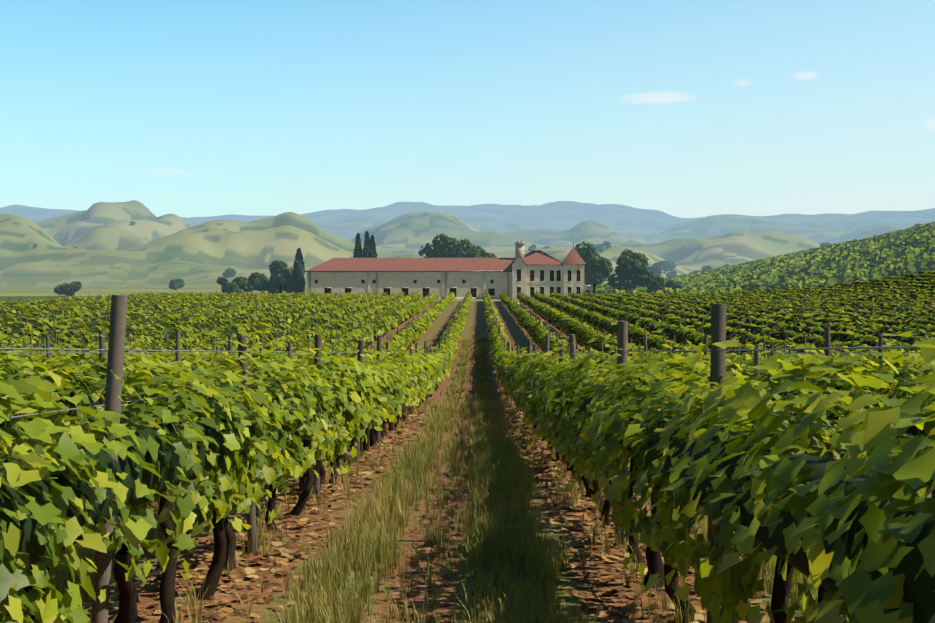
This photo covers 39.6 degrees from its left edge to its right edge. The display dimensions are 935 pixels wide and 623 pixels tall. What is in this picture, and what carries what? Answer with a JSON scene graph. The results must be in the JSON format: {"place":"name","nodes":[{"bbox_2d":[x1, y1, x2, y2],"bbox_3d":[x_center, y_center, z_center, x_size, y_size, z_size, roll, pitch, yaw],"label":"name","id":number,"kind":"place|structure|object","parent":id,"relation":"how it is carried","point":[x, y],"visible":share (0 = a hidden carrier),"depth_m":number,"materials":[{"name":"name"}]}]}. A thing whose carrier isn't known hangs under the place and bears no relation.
{"place":"outdoors","nodes":[
{"label":"outdoors","id":0,"kind":"place"},
{"bbox_2d":[0,337,847,622],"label":"lane grass","id":1,"kind":"structure","parent":0,"point":[497,473],"depth_m":12.05,"materials":[{"name":"green plant"}]},
{"bbox_2d":[0,200,934,622],"bbox_3d":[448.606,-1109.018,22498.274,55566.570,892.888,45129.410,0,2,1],"label":"terrain","id":2,"kind":"structure","parent":0,"point":[114,252],"depth_m":1437.21,"materials":[{"name":"green plant"}]},
{"bbox_2d":[87,408,794,622],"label":"soil litter","id":3,"kind":"object","parent":2,"relation":"on","point":[224,612],"visible":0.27,"depth_m":11.98,"materials":[{"name":"brown soil"}]},
{"bbox_2d":[307,243,590,298],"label":"building walls","id":4,"kind":"structure","parent":2,"relation":"on","point":[397,282],"depth_m":291.82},
{"bbox_2d":[305,242,585,271],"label":"winery roofs","id":5,"kind":"structure","parent":4,"relation":"on","point":[536,257],"depth_m":293.54,"materials":[{"name":"red tile"}]},
{"bbox_2d":[315,241,588,297],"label":"windows","id":6,"kind":"structure","parent":4,"relation":"in","point":[491,292],"depth_m":290.95,"materials":[{"name":"glass"}]},
{"bbox_2d":[0,313,934,622],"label":"vine leaves","id":7,"kind":"object","parent":2,"relation":"on","point":[898,463],"visible":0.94,"depth_m":6.05,"materials":[{"name":"green plant"}]},
{"bbox_2d":[0,322,934,474],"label":"vine leaves","id":8,"kind":"object","parent":2,"relation":"on","point":[527,383],"visible":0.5,"depth_m":26.92,"materials":[{"name":"green plant"}]},
{"bbox_2d":[0,270,934,622],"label":"trellis posts","id":9,"kind":"object","parent":2,"relation":"on","point":[102,564],"visible":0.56,"depth_m":17.27,"materials":[{"name":"wood"}]},
{"bbox_2d":[0,346,934,622],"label":"trellis wires","id":10,"kind":"object","parent":9,"relation":"attached to","point":[346,352],"visible":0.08,"depth_m":7.75,"materials":[{"name":"grey metal"}]},
{"bbox_2d":[0,270,934,345],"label":"vine leaves","id":11,"kind":"object","parent":2,"relation":"on","point":[437,309],"visible":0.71,"depth_m":151.14,"materials":[{"name":"green plant"}]},
{"bbox_2d":[591,221,934,294],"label":"hill vines","id":12,"kind":"object","parent":2,"relation":"on","point":[878,257],"visible":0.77,"depth_m":353.27,"materials":[{"name":"green plant"}]},
{"bbox_2d":[0,271,934,622],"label":"vine","id":13,"kind":"object","parent":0,"point":[920,593],"depth_m":9.70,"materials":[{"name":"green plant"}]},
{"bbox_2d":[0,0,934,217],"label":"sky","id":14,"kind":"structure","parent":0,"point":[181,108],"materials":[{"name":"blue"}]},
{"bbox_2d":[32,221,921,295],"bbox_3d":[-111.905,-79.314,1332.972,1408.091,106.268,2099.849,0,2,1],"label":"tree","id":15,"kind":"object","parent":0,"point":[633,269],"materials":[{"name":"green plant"}]}
]}

